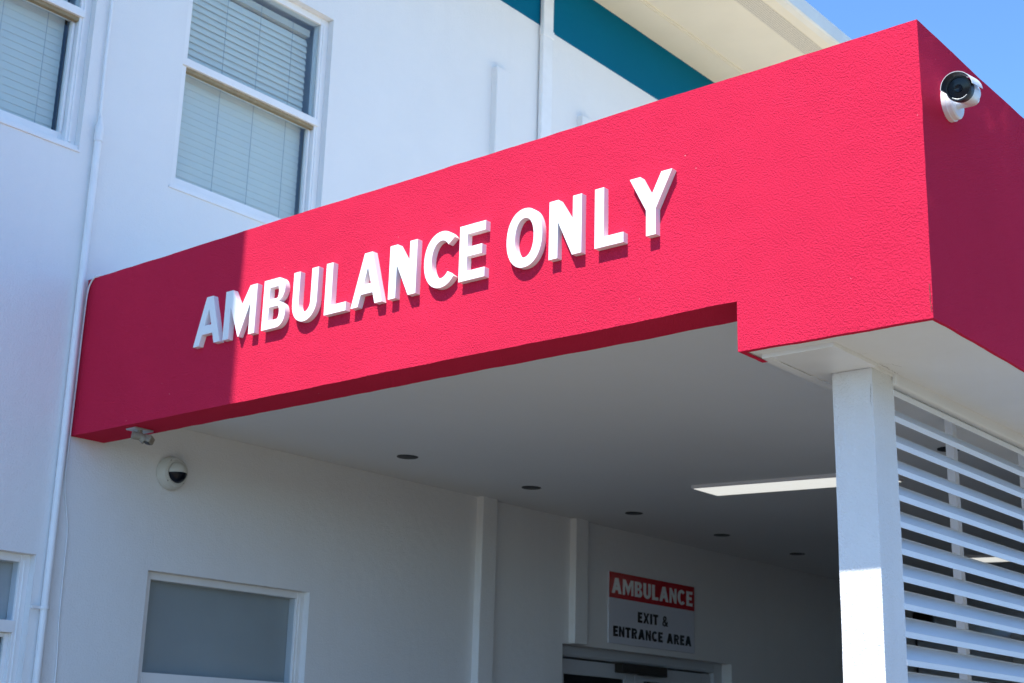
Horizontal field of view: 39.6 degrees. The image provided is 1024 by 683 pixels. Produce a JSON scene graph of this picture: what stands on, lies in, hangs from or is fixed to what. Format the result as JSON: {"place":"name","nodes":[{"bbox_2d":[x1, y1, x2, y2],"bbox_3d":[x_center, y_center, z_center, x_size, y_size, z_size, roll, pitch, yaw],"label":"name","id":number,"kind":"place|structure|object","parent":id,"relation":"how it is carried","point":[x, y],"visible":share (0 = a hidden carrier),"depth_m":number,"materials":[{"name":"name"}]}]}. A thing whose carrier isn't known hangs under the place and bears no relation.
{"place":"outdoors","nodes":[
{"label":"outdoors","id":0,"kind":"place"},
{"bbox_2d":[805,0,1023,118],"label":"sky","id":1,"kind":"structure","parent":0,"point":[987,36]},
{"label":"ground","id":2,"kind":"structure","parent":0,"visible":0},
{"bbox_2d":[0,0,1013,682],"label":"hospital building","id":3,"kind":"structure","parent":2,"relation":"on","point":[232,562],"depth_m":8.25,"materials":[{"name":"white painted stucco"},{"name":"teal paint"},{"name":"red stucco"}]},
{"bbox_2d":[0,551,30,682],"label":"window","id":4,"kind":"structure","parent":3,"relation":"in","point":[14,567],"depth_m":6.61,"materials":[{"name":"white paint"}]},
{"bbox_2d":[0,0,91,152],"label":"window","id":5,"kind":"structure","parent":3,"relation":"in","point":[31,31],"depth_m":7.27,"materials":[{"name":"white paint"}]},
{"bbox_2d":[31,0,113,682],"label":"wall pipe","id":6,"kind":"object","parent":3,"relation":"attached to","point":[44,607],"depth_m":6.92,"materials":[{"name":"white metal"}]},
{"bbox_2d":[54,275,103,682],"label":"cable","id":7,"kind":"object","parent":3,"relation":"attached to","point":[65,478],"visible":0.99,"depth_m":6.84,"materials":[{"name":"white paint"}]},
{"bbox_2d":[156,456,187,489],"bbox_3d":[-1.723,0.672,7.302,0.104,0.176,0.176,-12,-21,38],"label":"dome camera","id":8,"kind":"object","parent":3,"relation":"attached to","point":[167,479],"visible":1,"depth_m":7.27,"materials":[{"name":"white plastic"}]},
{"bbox_2d":[169,471,186,482],"bbox_3d":[-1.705,0.698,7.283,0.055,0.055,0.110,-12,-21,38],"label":"dome window","id":9,"kind":"structure","parent":8,"relation":"in","point":[177,477],"depth_m":7.26,"materials":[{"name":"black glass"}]},
{"bbox_2d":[137,571,303,682],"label":"window","id":10,"kind":"structure","parent":3,"relation":"in","point":[195,630],"depth_m":7.54,"materials":[{"name":"grey glass"}]},
{"bbox_2d":[168,0,328,223],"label":"window","id":11,"kind":"structure","parent":3,"relation":"in","point":[240,116],"depth_m":8.35,"materials":[{"name":"white paint"}]},
{"bbox_2d":[538,0,553,138],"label":"downpipe","id":12,"kind":"object","parent":3,"relation":"attached to","point":[545,69],"visible":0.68,"depth_m":10.46,"materials":[{"name":"white metal"}]},
{"bbox_2d":[71,20,1023,682],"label":"canopy","id":13,"kind":"object","parent":3,"relation":"attached to","point":[813,266],"visible":0.98,"depth_m":5.33,"materials":[{"name":"red paint"}]},
{"bbox_2d":[126,427,154,444],"bbox_3d":[-1.745,0.449,6.697,0.106,0.076,0.107,-12,-21,38],"label":"security camera","id":14,"kind":"object","parent":13,"relation":"attached to","point":[140,435],"visible":1,"depth_m":6.68,"materials":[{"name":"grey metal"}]},
{"bbox_2d":[193,296,223,348],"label":"sign letter","id":15,"kind":"object","parent":13,"relation":"attached to","point":[211,312],"visible":1,"depth_m":6.38,"materials":[{"name":"white plastic"}]},
{"bbox_2d":[222,283,262,341],"bbox_3d":[-1.184,-0.126,6.248,0.212,0.224,0.027,-12,-21,38],"label":"sign letter","id":16,"kind":"object","parent":13,"relation":"attached to","point":[239,315],"visible":1,"depth_m":6.22,"materials":[{"name":"white plastic"}]},
{"bbox_2d":[261,277,289,331],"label":"sign letter","id":17,"kind":"object","parent":13,"relation":"attached to","point":[270,305],"visible":1,"depth_m":6.10,"materials":[{"name":"white plastic"}]},
{"bbox_2d":[292,266,323,322],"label":"sign letter","id":18,"kind":"object","parent":13,"relation":"attached to","point":[310,313],"visible":1,"depth_m":5.97,"materials":[{"name":"white plastic"}]},
{"bbox_2d":[324,262,350,316],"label":"sign letter","id":19,"kind":"object","parent":13,"relation":"attached to","point":[332,307],"visible":1,"depth_m":5.88,"materials":[{"name":"white plastic"}]},
{"bbox_2d":[350,251,385,309],"bbox_3d":[-0.576,-0.251,5.759,0.178,0.224,0.027,-12,-21,38],"label":"sign letter","id":20,"kind":"object","parent":13,"relation":"attached to","point":[370,270],"visible":1,"depth_m":5.75,"materials":[{"name":"white plastic"}]},
{"bbox_2d":[388,239,421,300],"bbox_3d":[-0.424,-0.282,5.637,0.150,0.224,0.027,-12,-21,38],"label":"sign letter","id":21,"kind":"object","parent":13,"relation":"attached to","point":[405,268],"visible":1,"depth_m":5.62,"materials":[{"name":"white plastic"}]},
{"bbox_2d":[397,455,417,458],"bbox_3d":[-0.581,0.642,7.911,0.120,0.005,0.120,-12,-21,38],"label":"downlight","id":22,"kind":"object","parent":13,"relation":"attached to","point":[407,456],"visible":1,"depth_m":7.90,"materials":[{"name":"black plastic"}]},
{"bbox_2d":[424,231,458,289],"bbox_3d":[-0.274,-0.313,5.517,0.157,0.231,0.027,-12,-21,38],"label":"sign letter","id":23,"kind":"object","parent":13,"relation":"attached to","point":[436,243],"visible":1,"depth_m":5.52,"materials":[{"name":"white plastic"}]},
{"bbox_2d":[458,220,489,283],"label":"sign letter","id":24,"kind":"object","parent":13,"relation":"attached to","point":[468,251],"visible":1,"depth_m":5.41,"materials":[{"name":"white plastic"}]},
{"bbox_2d":[507,208,546,269],"bbox_3d":[0.054,-0.380,5.254,0.169,0.231,0.027,-12,-21,38],"label":"sign letter","id":25,"kind":"object","parent":13,"relation":"attached to","point":[532,258],"visible":1,"depth_m":5.24,"materials":[{"name":"white plastic"}]},
{"bbox_2d":[522,486,540,489],"bbox_3d":[0.119,0.896,8.718,0.120,0.005,0.120,-12,-21,38],"label":"downlight","id":26,"kind":"object","parent":13,"relation":"attached to","point":[531,487],"visible":1,"depth_m":8.71,"materials":[{"name":"black plastic"}]},
{"bbox_2d":[548,193,585,261],"bbox_3d":[0.200,-0.410,5.137,0.148,0.224,0.027,-12,-21,38],"label":"sign letter","id":27,"kind":"object","parent":13,"relation":"attached to","point":[567,224],"visible":1,"depth_m":5.12,"materials":[{"name":"white plastic"}]},
{"bbox_2d":[594,187,627,250],"bbox_3d":[0.350,-0.441,5.016,0.124,0.224,0.027,-12,-21,38],"label":"sign letter","id":28,"kind":"object","parent":13,"relation":"attached to","point":[603,240],"visible":1,"depth_m":5.02,"materials":[{"name":"white plastic"}]},
{"bbox_2d":[625,512,642,514],"bbox_3d":[0.817,1.150,9.523,0.120,0.005,0.120,-12,-21,38],"label":"downlight","id":29,"kind":"object","parent":13,"relation":"attached to","point":[634,513],"visible":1,"depth_m":9.52,"materials":[{"name":"black plastic"}]},
{"bbox_2d":[630,168,675,237],"bbox_3d":[0.486,-0.469,4.907,0.177,0.224,0.027,-12,-21,38],"label":"sign letter","id":30,"kind":"object","parent":13,"relation":"attached to","point":[652,202],"visible":1,"depth_m":4.89,"materials":[{"name":"white plastic"}]},
{"bbox_2d":[714,534,729,536],"bbox_3d":[1.527,1.408,10.341,0.120,0.005,0.120,-12,-21,38],"label":"downlight","id":31,"kind":"object","parent":13,"relation":"attached to","point":[722,535],"visible":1,"depth_m":10.34,"materials":[{"name":"black plastic"}]},
{"bbox_2d":[691,474,903,495],"bbox_3d":[1.606,0.809,8.098,1.200,0.055,0.285,-12,-21,38],"label":"ceiling lamp","id":32,"kind":"object","parent":13,"relation":"attached to","point":[780,484],"visible":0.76,"depth_m":8.14,"materials":[{"name":"white plastic"}]},
{"bbox_2d":[937,446,959,451],"bbox_3d":[2.154,0.530,7.000,0.120,0.005,0.120,-12,-21,38],"label":"downlight","id":33,"kind":"object","parent":13,"relation":"attached to","point":[942,449],"visible":0.41,"depth_m":7.00,"materials":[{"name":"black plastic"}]},
{"bbox_2d":[893,374,1023,682],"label":"louvre screen","id":34,"kind":"object","parent":13,"relation":"attached to","point":[963,662],"visible":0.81,"depth_m":5.06,"materials":[{"name":"white metal"}]},
{"bbox_2d":[940,71,982,122],"bbox_3d":[1.387,-0.765,4.397,0.124,0.155,0.325,-3,-17,16],"label":"bullet camera","id":35,"kind":"object","parent":13,"relation":"attached to","point":[960,91],"visible":1,"depth_m":4.29,"materials":[{"name":"white plastic"}]},
{"bbox_2d":[965,555,1009,561],"bbox_3d":[3.823,1.616,10.655,1.200,0.055,0.285,-12,-21,38],"label":"ceiling lamp","id":36,"kind":"object","parent":13,"relation":"attached to","point":[986,558],"depth_m":10.76,"materials":[{"name":"white plastic"}]},
{"bbox_2d":[562,645,721,682],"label":"door","id":37,"kind":"structure","parent":3,"relation":"in","point":[628,667],"depth_m":10.30,"materials":[{"name":"grey paint"}]},
{"bbox_2d":[607,571,694,653],"bbox_3d":[1.036,2.004,10.473,0.015,0.500,1.112,-12,-21,38],"label":"wall sign","id":38,"kind":"object","parent":3,"relation":"attached to","point":[648,613],"visible":1,"depth_m":10.44,"materials":[{"name":"white plastic"}]},
{"bbox_2d":[913,612,934,672],"bbox_3d":[4.050,3.525,13.745,0.135,1.925,0.340,-12,-21,38],"label":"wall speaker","id":39,"kind":"object","parent":3,"relation":"attached to","point":[923,617],"depth_m":13.89,"materials":[{"name":"black plastic"}]}
]}

